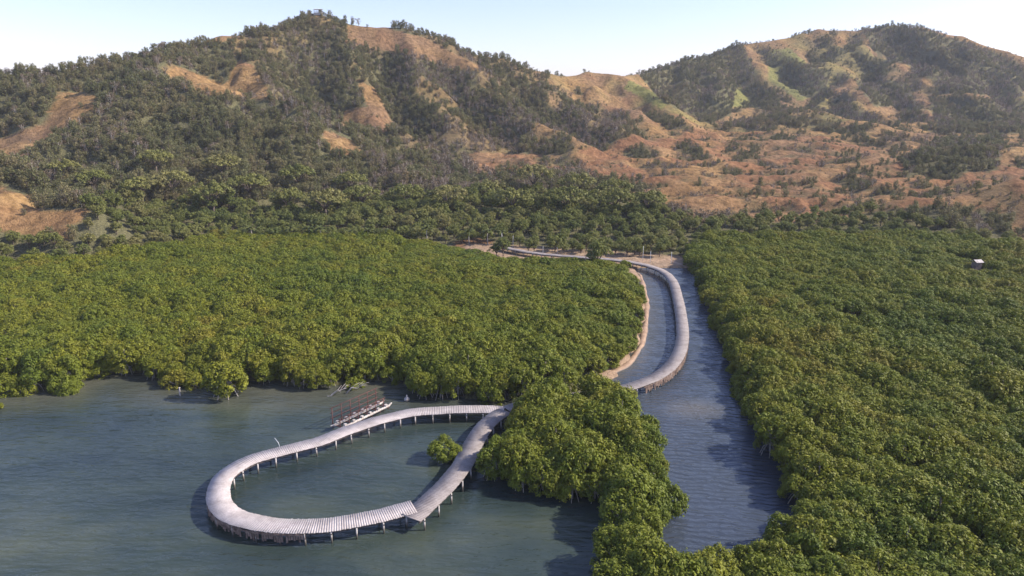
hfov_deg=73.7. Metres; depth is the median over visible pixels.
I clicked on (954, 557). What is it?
mangrove tree
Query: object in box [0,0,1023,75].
sky
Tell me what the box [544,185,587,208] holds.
umbrella tree
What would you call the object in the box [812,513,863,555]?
mangrove tree
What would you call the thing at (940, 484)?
mangrove tree
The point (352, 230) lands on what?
palm tree
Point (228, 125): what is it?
scrub tree
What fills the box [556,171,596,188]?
umbrella tree
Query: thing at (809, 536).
mangrove tree
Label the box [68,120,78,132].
scrub tree
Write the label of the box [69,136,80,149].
scrub tree
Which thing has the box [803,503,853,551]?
mangrove tree
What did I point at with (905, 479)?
mangrove tree
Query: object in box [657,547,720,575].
mangrove tree
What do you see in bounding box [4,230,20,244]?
broadleaf tree
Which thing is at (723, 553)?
mangrove tree
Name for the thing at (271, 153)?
scrub tree
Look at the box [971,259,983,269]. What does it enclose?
hut
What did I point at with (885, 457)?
mangrove tree
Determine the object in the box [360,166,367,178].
scrub tree
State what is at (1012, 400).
mangrove tree
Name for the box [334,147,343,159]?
scrub tree
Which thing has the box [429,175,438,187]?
scrub tree
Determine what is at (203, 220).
broadleaf tree
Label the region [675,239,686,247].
broadleaf tree
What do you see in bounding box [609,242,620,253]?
broadleaf tree
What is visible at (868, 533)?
mangrove tree
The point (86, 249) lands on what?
broadleaf tree
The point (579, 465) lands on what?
mangrove tree
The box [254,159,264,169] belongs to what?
scrub tree
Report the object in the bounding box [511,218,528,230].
broadleaf tree
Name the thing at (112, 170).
scrub tree
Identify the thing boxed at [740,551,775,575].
mangrove tree
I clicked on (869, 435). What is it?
mangrove tree
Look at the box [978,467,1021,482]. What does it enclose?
mangrove tree
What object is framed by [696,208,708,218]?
scrub tree
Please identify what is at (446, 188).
umbrella tree
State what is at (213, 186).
umbrella tree
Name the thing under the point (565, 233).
broadleaf tree
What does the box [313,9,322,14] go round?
lookout shelter
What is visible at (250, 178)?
umbrella tree
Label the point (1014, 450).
mangrove tree
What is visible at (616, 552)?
mangrove tree
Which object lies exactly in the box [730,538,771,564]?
mangrove tree
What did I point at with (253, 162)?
scrub tree
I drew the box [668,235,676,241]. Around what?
broadleaf tree
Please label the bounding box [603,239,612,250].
broadleaf tree
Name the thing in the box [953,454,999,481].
mangrove tree
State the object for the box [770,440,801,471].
mangrove tree
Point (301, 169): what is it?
umbrella tree
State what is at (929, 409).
mangrove tree
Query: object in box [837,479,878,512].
mangrove tree
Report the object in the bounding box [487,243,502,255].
broadleaf tree
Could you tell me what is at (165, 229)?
broadleaf tree
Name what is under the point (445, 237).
broadleaf tree
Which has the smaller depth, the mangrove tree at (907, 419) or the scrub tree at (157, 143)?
the mangrove tree at (907, 419)
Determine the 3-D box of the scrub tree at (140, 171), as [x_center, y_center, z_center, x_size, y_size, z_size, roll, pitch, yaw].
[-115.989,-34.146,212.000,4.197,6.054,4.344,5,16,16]
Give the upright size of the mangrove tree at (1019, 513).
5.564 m
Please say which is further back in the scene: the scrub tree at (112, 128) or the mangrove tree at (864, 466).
the scrub tree at (112, 128)
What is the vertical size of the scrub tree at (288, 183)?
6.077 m
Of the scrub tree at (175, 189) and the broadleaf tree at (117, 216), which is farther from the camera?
the scrub tree at (175, 189)
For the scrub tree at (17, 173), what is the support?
on the ground
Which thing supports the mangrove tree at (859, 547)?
on the ground
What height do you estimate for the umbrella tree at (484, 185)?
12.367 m
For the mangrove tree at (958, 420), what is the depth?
77.15 m
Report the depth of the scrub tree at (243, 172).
224.87 m
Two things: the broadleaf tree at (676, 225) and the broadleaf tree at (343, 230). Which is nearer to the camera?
the broadleaf tree at (343, 230)
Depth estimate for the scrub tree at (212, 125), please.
257.20 m
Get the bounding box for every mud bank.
[607,271,649,373]
[638,259,688,267]
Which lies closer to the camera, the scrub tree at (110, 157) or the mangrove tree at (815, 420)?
the mangrove tree at (815, 420)
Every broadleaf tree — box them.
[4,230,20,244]
[18,234,33,247]
[25,247,40,254]
[30,233,43,249]
[34,230,45,244]
[43,231,63,248]
[51,248,68,259]
[54,241,73,249]
[74,243,90,254]
[77,192,95,204]
[78,232,96,245]
[83,217,93,229]
[85,196,106,207]
[88,205,105,219]
[91,246,105,254]
[99,188,118,207]
[100,234,116,246]
[105,192,123,209]
[107,207,121,213]
[108,209,119,215]
[109,212,125,222]
[109,221,123,234]
[115,234,125,242]
[121,210,133,219]
[124,236,144,245]
[125,215,142,224]
[127,202,145,216]
[130,225,144,232]
[132,232,145,239]
[136,216,156,225]
[137,209,151,217]
[143,224,153,233]
[146,230,162,241]
[150,207,162,218]
[152,225,170,235]
[156,218,170,227]
[158,212,174,222]
[158,233,172,242]
[169,221,184,237]
[171,225,189,240]
[173,213,185,221]
[173,226,191,238]
[187,224,201,234]
[191,221,204,232]
[193,216,210,232]
[204,225,218,232]
[214,220,222,228]
[221,223,231,229]
[235,219,252,228]
[253,218,271,229]
[253,226,265,233]
[264,225,280,233]
[270,219,288,227]
[287,220,299,231]
[295,223,307,232]
[310,215,325,228]
[324,226,337,233]
[326,214,345,228]
[340,227,347,233]
[356,225,364,231]
[364,218,380,231]
[372,228,382,233]
[376,214,395,227]
[396,225,409,237]
[399,215,413,227]
[407,226,422,238]
[409,222,425,230]
[415,226,427,238]
[421,216,439,227]
[424,219,437,230]
[427,228,441,239]
[436,213,450,232]
[440,234,448,243]
[446,225,460,239]
[450,222,461,232]
[458,230,467,243]
[467,222,480,232]
[467,230,479,242]
[474,223,488,233]
[479,229,494,242]
[486,220,499,236]
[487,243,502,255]
[492,222,507,236]
[494,236,510,255]
[495,218,509,234]
[504,232,514,243]
[506,222,516,232]
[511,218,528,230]
[514,235,524,246]
[523,239,532,250]
[529,226,541,234]
[529,235,538,240]
[529,239,538,248]
[534,223,544,231]
[542,223,556,231]
[544,228,554,235]
[544,234,555,243]
[547,235,561,251]
[554,233,568,242]
[555,221,565,230]
[557,241,569,253]
[559,228,570,233]
[560,230,569,237]
[564,219,579,235]
[568,238,578,251]
[575,233,583,242]
[576,242,584,253]
[578,233,593,250]
[580,223,591,233]
[585,231,599,238]
[586,220,597,230]
[600,229,608,236]
[602,227,611,234]
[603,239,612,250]
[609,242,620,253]
[612,230,622,238]
[614,237,627,249]
[617,224,630,236]
[618,241,634,256]
[622,228,630,239]
[628,237,642,254]
[630,218,648,232]
[632,224,649,234]
[632,234,647,243]
[633,243,644,255]
[634,235,644,244]
[643,244,651,251]
[644,232,657,250]
[647,225,661,234]
[652,218,666,225]
[653,240,665,256]
[654,228,668,237]
[656,237,671,253]
[658,218,678,230]
[660,234,669,242]
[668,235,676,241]
[668,239,676,250]
[669,220,680,233]
[675,231,683,237]
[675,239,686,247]
[675,247,685,254]
[690,238,699,243]
[691,232,700,240]
[697,224,710,230]
[711,225,720,230]
[732,222,744,230]
[742,224,755,232]
[755,216,769,226]
[758,224,770,230]
[776,221,789,230]
[784,222,797,230]
[812,224,821,229]
[817,219,831,228]
[832,225,841,230]
[845,226,858,233]
[861,223,873,230]
[883,222,893,229]
[889,221,904,229]
[903,225,917,230]
[951,221,968,229]
[955,228,968,234]
[976,228,992,238]
[1001,230,1017,237]
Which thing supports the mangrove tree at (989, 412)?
on the ground
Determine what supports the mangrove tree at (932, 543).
on the ground
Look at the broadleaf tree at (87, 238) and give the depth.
162.01 m
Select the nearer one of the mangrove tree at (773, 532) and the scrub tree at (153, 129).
the mangrove tree at (773, 532)
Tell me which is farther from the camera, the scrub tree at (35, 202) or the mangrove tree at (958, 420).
the scrub tree at (35, 202)
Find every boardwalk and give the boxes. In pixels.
[206,405,504,545]
[401,408,509,530]
[503,247,688,411]
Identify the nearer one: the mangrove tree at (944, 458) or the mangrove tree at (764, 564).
the mangrove tree at (764, 564)
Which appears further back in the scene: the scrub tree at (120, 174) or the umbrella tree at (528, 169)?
the umbrella tree at (528, 169)
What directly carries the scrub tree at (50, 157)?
on the ground
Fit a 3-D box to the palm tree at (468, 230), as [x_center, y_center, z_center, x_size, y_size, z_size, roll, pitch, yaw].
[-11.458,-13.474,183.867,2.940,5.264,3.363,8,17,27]
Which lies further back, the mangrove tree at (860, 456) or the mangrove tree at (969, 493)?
the mangrove tree at (860, 456)
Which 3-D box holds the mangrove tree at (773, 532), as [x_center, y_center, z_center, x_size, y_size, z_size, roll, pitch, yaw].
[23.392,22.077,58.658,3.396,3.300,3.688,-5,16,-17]
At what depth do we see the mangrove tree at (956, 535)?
56.89 m
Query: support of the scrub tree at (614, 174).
on the ground
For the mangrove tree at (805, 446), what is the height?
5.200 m
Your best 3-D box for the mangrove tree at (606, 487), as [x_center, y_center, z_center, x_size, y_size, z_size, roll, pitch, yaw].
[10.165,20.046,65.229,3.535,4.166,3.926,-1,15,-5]
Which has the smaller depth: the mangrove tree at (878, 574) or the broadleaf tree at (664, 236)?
the mangrove tree at (878, 574)
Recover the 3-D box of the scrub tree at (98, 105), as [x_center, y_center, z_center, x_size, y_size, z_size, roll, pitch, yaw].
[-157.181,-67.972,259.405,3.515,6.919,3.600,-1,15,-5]
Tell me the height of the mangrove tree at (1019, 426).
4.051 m
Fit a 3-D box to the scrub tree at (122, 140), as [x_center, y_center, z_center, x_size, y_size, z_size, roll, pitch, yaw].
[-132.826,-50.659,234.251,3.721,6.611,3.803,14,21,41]
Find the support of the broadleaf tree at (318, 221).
on the ground
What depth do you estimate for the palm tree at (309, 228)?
183.02 m
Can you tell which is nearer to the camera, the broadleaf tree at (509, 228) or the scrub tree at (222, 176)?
the broadleaf tree at (509, 228)
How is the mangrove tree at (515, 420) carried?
on the ground
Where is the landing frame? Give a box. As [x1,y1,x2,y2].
[330,388,391,427]
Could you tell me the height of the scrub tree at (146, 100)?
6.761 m
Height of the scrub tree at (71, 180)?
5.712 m
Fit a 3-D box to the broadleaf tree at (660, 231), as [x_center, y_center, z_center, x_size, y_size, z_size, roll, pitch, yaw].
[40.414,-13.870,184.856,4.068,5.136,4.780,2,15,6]
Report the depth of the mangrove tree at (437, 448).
73.94 m
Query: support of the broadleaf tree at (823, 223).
on the ground
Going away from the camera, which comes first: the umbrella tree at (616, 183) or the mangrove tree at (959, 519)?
the mangrove tree at (959, 519)
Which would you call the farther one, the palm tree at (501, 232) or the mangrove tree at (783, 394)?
the palm tree at (501, 232)
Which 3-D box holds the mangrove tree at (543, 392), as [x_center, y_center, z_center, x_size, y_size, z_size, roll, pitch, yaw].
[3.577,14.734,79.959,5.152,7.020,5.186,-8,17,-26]
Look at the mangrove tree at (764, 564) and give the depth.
52.81 m
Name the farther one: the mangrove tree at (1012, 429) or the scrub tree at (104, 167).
the scrub tree at (104, 167)
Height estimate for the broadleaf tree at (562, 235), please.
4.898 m
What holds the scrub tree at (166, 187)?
on the ground
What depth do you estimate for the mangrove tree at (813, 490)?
64.31 m
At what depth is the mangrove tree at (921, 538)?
57.30 m
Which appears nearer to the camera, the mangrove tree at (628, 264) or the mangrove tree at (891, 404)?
the mangrove tree at (891, 404)
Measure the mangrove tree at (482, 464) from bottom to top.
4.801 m
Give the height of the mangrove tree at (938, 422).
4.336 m
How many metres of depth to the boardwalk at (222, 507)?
64.35 m
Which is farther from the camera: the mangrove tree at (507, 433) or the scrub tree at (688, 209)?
the scrub tree at (688, 209)
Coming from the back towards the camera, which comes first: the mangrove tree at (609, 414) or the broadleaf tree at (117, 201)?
the broadleaf tree at (117, 201)
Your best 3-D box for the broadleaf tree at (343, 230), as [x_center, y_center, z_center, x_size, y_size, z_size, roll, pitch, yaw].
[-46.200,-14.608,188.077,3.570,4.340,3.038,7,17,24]
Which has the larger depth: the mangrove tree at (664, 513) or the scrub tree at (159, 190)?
the scrub tree at (159, 190)
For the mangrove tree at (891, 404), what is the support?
on the ground
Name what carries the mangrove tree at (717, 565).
on the ground
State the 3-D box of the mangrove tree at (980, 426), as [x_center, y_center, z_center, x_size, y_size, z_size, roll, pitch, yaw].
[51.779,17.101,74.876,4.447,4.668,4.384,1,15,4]
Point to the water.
(112, 474)
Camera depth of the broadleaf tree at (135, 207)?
190.96 m
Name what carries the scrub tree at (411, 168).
on the ground
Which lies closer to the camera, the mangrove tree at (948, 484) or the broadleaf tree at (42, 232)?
the mangrove tree at (948, 484)
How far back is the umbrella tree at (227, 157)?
225.22 m
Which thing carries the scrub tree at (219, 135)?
on the ground
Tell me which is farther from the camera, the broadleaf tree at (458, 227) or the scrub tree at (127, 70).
the scrub tree at (127, 70)
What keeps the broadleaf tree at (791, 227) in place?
on the ground
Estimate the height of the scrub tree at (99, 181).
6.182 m
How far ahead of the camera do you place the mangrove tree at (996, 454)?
68.90 m
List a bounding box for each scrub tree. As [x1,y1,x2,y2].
[0,153,9,164]
[2,167,15,182]
[3,155,17,174]
[8,162,22,176]
[10,153,20,160]
[10,169,26,182]
[14,61,23,72]
[16,159,31,176]
[19,154,32,171]
[20,62,30,77]
[23,146,35,159]
[26,165,39,185]
[27,186,41,196]
[29,151,40,163]
[29,192,46,208]
[32,92,40,99]
[36,161,49,172]
[37,176,52,188]
[40,96,51,110]
[43,169,56,182]
[44,153,56,168]
[49,125,60,135]
[54,172,63,183]
[56,194,65,206]
[57,183,68,201]
[59,126,72,139]
[61,191,72,207]
[66,174,78,187]
[66,188,78,205]
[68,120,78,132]
[69,125,79,134]
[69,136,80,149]
[78,131,89,143]
[79,189,91,206]
[91,113,101,127]
[91,130,102,142]
[92,125,103,136]
[93,101,102,113]
[96,184,108,195]
[98,177,109,185]
[99,163,109,173]
[100,181,110,188]
[104,154,115,167]
[107,176,117,187]
[109,126,119,138]
[110,159,120,169]
[110,169,124,181]
[115,169,125,181]
[118,67,127,78]
[118,157,132,171]
[119,131,127,145]
[122,173,134,181]
[123,67,132,77]
[123,133,134,148]
[124,132,136,145]
[126,76,137,88]
[127,99,134,110]
[130,168,143,177]
[135,119,143,127]
[136,166,147,173]
[138,101,148,116]
[142,96,151,107]
[144,134,154,148]
[147,126,156,136]
[147,137,159,148]
[153,185,164,200]
[155,124,163,138]
[160,185,169,197]
[163,121,174,132]
[163,139,173,151]
[164,125,173,138]
[169,186,182,197]
[173,77,182,89]
[173,179,182,188]
[181,180,191,193]
[191,161,201,173]
[200,118,209,132]
[204,115,214,129]
[204,173,213,183]
[209,103,219,119]
[212,131,221,142]
[217,171,230,183]
[223,121,232,128]
[236,168,246,175]
[239,162,251,170]
[249,160,258,171]
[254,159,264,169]
[257,184,266,197]
[260,150,269,162]
[262,172,273,188]
[268,149,276,159]
[276,157,286,168]
[277,174,286,188]
[282,123,292,136]
[282,179,294,188]
[284,138,292,150]
[286,117,296,130]
[287,95,295,108]
[295,183,305,190]
[302,183,311,193]
[303,119,310,131]
[306,185,314,194]
[307,163,316,176]
[328,175,340,186]
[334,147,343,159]
[345,158,354,167]
[347,149,355,158]
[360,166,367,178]
[375,176,383,188]
[378,157,386,168]
[394,159,402,169]
[400,168,408,183]
[406,148,414,160]
[407,164,413,171]
[415,175,425,187]
[416,168,424,179]
[423,147,429,157]
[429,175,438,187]
[447,176,456,186]
[450,158,457,167]
[456,154,462,165]
[496,170,505,182]
[509,181,518,188]
[545,178,555,188]
[608,171,618,179]
[634,182,644,191]
[668,202,678,213]
[685,207,693,216]
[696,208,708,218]
[740,207,748,217]
[908,202,920,220]
[946,210,960,227]
[950,207,960,216]
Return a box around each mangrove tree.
[200,359,248,399]
[426,433,462,463]
[475,439,506,481]
[487,433,510,466]
[498,433,542,477]
[500,427,532,452]
[500,451,542,492]
[504,400,528,429]
[507,407,540,431]
[510,426,539,444]
[510,433,535,453]
[512,393,535,406]
[513,441,544,473]
[519,403,555,429]
[521,385,560,413]
[522,409,558,431]
[523,457,559,496]
[531,398,565,439]
[532,433,557,453]
[533,418,574,446]
[540,445,585,489]
[541,445,554,471]
[541,465,567,499]
[550,418,580,441]
[552,395,582,414]
[553,434,599,469]
[555,471,589,502]
[556,436,605,487]
[561,410,590,431]
[562,391,586,406]
[565,397,595,414]
[572,400,611,430]
[574,426,607,471]
[576,429,615,478]
[579,469,606,502]
[584,450,617,491]
[585,404,616,427]
[588,389,618,405]
[589,521,629,575]
[590,554,641,575]
[593,418,623,444]
[597,404,636,434]
[597,491,641,529]
[598,522,638,561]
[599,480,628,514]
[600,389,641,416]
[600,461,634,486]
[601,393,642,410]
[601,449,626,468]
[603,413,646,451]
[607,430,647,462]
[607,465,665,520]
[608,450,647,473]
[609,519,660,574]
[611,470,655,502]
[611,543,659,574]
[620,260,631,267]
[620,501,663,534]
[622,502,664,537]
[625,440,663,475]
[631,544,687,575]
[637,417,656,445]
[639,413,661,430]
[641,423,667,455]
[641,457,669,483]
[646,493,671,527]
[649,452,669,474]
[653,479,689,518]
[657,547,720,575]
[682,548,728,575]
[702,542,744,575]
[722,567,743,575]
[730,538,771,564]
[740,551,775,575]
[741,555,794,575]
[746,393,778,424]
[752,412,793,457]
[752,536,802,564]
[761,404,784,424]
[762,388,798,407]
[762,511,799,541]
[763,525,807,553]
[766,553,820,575]
[770,403,810,423]
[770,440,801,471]
[773,411,815,444]
[774,415,827,451]
[775,523,823,560]
[776,435,820,472]
[777,472,817,504]
[779,464,811,483]
[785,396,812,414]
[786,512,841,555]
[791,452,843,487]
[791,497,821,519]
[793,451,831,481]
[796,406,812,420]
[800,482,836,502]
[802,500,828,517]
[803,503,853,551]
[803,549,834,560]
[804,415,829,431]
[805,429,841,453]
[806,550,853,575]
[806,565,833,575]
[808,397,858,426]
[809,395,858,429]
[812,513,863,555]
[814,484,853,509]
[816,415,855,436]
[816,496,873,531]
[820,473,874,498]
[820,551,877,575]
[821,391,859,411]
[821,456,869,484]
[823,443,861,463]
[829,437,870,461]
[831,424,866,441]
[832,527,883,567]
[834,412,878,432]
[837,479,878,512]
[837,516,885,556]
[842,446,876,466]
[842,463,882,485]
[843,396,875,420]
[846,537,885,571]
[847,494,901,529]
[848,439,893,464]
[848,499,886,527]
[849,395,870,413]
[850,467,880,495]
[852,547,899,575]
[854,396,889,413]
[857,566,883,575]
[858,430,895,454]
[862,428,881,435]
[862,458,903,484]
[862,476,892,501]
[864,466,911,490]
[866,416,885,426]
[866,454,907,468]
[867,527,914,567]
[870,446,899,461]
[870,485,926,525]
[871,398,908,416]
[871,431,890,445]
[874,411,912,429]
[874,514,935,551]
[875,425,904,434]
[875,500,932,547]
[877,471,938,507]
[880,418,917,433]
[883,545,908,566]
[884,432,934,467]
[885,551,936,574]
[886,427,911,446]
[886,561,934,575]
[888,415,929,426]
[891,399,929,419]
[892,468,935,501]
[895,434,926,467]
[901,464,930,474]
[902,422,954,463]
[903,472,954,508]
[904,529,944,550]
[905,549,959,575]
[907,404,943,426]
[908,539,959,557]
[909,414,959,429]
[913,425,945,446]
[914,400,944,414]
[915,482,967,524]
[919,460,968,483]
[922,460,981,491]
[925,399,966,419]
[925,522,991,560]
[927,429,972,461]
[928,452,972,467]
[929,509,975,535]
[930,493,982,534]
[933,393,976,415]
[933,445,966,459]
[934,548,973,566]
[935,425,964,442]
[937,475,968,492]
[937,523,979,549]
[939,559,996,575]
[948,416,978,427]
[951,488,999,533]
[953,451,1007,472]
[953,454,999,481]
[954,440,981,453]
[954,444,985,453]
[955,427,992,446]
[957,553,1011,574]
[958,410,1007,427]
[958,422,976,435]
[963,543,1008,569]
[964,492,1021,541]
[966,478,1023,509]
[968,421,1009,439]
[969,469,1023,503]
[971,406,1005,423]
[971,428,1022,453]
[971,513,1023,550]
[972,399,1001,421]
[973,445,1017,466]
[975,552,1023,574]
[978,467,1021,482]
[978,537,1023,571]
[984,517,1023,555]
[986,441,1023,462]
[987,404,1008,415]
[992,394,1023,412]
[992,414,1019,427]
[992,501,1023,520]
[995,423,1023,440]
[996,461,1015,477]
[1001,405,1023,422]
[1003,411,1023,427]
[1005,470,1023,482]
[1006,457,1023,473]
[1010,423,1023,435]
[1010,479,1023,503]
[1012,458,1023,470]
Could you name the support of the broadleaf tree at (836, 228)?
on the ground
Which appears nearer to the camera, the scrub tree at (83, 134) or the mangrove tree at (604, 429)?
the mangrove tree at (604, 429)
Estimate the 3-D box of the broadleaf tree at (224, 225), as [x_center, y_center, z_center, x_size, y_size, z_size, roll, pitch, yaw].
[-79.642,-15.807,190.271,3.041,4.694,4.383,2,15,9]
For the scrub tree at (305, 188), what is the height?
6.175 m
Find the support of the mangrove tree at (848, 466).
on the ground
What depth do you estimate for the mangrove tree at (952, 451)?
70.16 m
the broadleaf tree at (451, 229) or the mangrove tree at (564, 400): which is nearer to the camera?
the mangrove tree at (564, 400)
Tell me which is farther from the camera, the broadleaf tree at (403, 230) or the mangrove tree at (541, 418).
the broadleaf tree at (403, 230)
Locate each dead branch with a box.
[327,383,346,396]
[345,382,368,393]
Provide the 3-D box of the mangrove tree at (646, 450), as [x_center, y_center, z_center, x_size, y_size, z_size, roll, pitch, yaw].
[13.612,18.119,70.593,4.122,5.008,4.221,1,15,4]
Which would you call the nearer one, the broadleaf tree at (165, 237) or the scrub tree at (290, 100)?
the broadleaf tree at (165, 237)
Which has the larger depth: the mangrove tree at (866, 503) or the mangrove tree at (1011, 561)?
the mangrove tree at (866, 503)
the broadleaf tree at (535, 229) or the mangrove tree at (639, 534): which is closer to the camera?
the mangrove tree at (639, 534)
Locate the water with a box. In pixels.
[0,268,798,575]
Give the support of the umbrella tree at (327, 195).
on the ground
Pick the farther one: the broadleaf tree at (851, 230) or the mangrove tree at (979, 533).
the broadleaf tree at (851, 230)
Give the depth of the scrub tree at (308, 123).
262.63 m
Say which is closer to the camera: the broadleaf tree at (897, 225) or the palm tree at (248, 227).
the palm tree at (248, 227)
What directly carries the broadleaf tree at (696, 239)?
on the ground
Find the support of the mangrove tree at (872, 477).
on the ground
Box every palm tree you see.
[244,224,257,232]
[270,228,281,233]
[284,225,296,232]
[302,225,316,233]
[313,225,326,232]
[347,227,357,232]
[420,225,434,240]
[464,228,474,244]
[483,228,491,243]
[496,230,505,236]
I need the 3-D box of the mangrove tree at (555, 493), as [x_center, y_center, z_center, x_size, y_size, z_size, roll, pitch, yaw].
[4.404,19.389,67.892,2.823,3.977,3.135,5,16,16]
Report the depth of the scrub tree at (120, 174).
211.90 m
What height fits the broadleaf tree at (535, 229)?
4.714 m
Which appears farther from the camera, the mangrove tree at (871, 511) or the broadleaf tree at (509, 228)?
the broadleaf tree at (509, 228)
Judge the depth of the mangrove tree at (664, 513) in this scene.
62.07 m
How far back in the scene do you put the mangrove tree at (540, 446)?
71.75 m
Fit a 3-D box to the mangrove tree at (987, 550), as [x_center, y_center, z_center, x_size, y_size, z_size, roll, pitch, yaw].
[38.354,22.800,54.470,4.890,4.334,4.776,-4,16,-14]
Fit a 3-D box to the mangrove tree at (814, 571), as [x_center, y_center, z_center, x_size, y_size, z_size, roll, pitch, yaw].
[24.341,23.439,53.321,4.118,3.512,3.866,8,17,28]
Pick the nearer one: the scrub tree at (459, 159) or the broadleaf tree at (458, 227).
the broadleaf tree at (458, 227)
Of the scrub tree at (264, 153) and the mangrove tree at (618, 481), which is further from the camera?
the scrub tree at (264, 153)
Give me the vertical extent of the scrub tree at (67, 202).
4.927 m
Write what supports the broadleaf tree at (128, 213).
on the ground
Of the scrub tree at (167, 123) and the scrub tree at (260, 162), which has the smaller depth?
the scrub tree at (260, 162)
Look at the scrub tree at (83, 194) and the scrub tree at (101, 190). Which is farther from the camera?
the scrub tree at (101, 190)
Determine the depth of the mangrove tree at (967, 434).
73.26 m
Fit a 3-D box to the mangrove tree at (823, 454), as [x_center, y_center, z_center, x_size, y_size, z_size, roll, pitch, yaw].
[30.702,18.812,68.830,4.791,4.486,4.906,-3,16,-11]
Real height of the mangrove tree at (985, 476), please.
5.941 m
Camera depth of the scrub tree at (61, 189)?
173.60 m
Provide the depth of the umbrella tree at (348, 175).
226.26 m
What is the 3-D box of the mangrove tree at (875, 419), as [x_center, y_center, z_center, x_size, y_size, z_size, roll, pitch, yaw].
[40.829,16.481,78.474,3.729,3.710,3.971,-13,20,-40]
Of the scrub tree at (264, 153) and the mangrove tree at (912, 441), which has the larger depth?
the scrub tree at (264, 153)
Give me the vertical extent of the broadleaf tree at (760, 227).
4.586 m
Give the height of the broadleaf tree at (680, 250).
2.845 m
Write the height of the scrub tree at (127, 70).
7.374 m
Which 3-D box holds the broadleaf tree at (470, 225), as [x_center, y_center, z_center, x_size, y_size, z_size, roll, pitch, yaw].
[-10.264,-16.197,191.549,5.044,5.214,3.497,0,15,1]
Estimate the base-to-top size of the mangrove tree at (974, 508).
5.596 m
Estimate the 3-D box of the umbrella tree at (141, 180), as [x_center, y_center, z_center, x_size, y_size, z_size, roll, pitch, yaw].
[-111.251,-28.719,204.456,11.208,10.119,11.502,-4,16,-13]
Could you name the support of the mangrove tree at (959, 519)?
on the ground
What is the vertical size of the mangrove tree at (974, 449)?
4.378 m
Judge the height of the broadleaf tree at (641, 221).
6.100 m
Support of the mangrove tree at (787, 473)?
on the ground
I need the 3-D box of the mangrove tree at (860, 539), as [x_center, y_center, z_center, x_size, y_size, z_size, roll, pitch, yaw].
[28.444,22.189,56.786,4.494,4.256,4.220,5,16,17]
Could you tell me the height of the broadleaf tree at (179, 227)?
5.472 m
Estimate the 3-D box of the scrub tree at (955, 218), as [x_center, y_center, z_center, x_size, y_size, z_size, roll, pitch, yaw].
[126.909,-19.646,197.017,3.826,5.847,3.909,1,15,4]
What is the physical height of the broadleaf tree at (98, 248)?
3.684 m
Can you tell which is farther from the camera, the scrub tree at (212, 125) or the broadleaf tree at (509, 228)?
the scrub tree at (212, 125)
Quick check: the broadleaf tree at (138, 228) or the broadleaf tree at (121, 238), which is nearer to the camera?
the broadleaf tree at (121, 238)
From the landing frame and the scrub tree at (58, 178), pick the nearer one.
the landing frame
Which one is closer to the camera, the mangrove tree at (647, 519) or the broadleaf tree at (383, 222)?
the mangrove tree at (647, 519)
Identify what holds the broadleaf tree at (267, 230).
on the ground
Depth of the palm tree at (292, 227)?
182.67 m
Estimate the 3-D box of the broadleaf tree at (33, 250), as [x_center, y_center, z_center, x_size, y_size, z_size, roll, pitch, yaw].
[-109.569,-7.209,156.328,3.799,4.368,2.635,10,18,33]
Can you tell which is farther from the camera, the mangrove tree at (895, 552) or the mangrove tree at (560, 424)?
the mangrove tree at (560, 424)
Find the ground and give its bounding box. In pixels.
[0,14,1023,573]
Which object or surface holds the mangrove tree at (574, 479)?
on the ground
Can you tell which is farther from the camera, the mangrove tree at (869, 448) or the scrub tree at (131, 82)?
the scrub tree at (131, 82)
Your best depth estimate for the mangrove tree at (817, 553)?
55.87 m
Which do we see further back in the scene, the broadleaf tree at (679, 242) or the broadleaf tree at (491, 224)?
the broadleaf tree at (491, 224)
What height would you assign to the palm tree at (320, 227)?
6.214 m
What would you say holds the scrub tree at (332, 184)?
on the ground
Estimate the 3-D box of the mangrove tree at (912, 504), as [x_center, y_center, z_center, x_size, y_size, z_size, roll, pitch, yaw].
[35.046,20.640,61.616,5.067,4.884,5.140,-3,16,-11]
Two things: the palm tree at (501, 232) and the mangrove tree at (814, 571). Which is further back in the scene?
the palm tree at (501, 232)
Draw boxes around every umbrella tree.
[46,158,80,175]
[72,168,112,186]
[118,176,159,203]
[134,148,174,171]
[151,169,194,198]
[186,179,235,213]
[201,152,241,180]
[226,172,269,196]
[268,186,305,204]
[277,163,315,188]
[300,187,347,214]
[332,170,367,186]
[342,185,380,201]
[385,182,425,211]
[427,184,467,201]
[470,178,511,194]
[491,187,533,204]
[513,163,552,184]
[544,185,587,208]
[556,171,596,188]
[592,187,634,211]
[594,177,633,189]
[632,189,667,211]

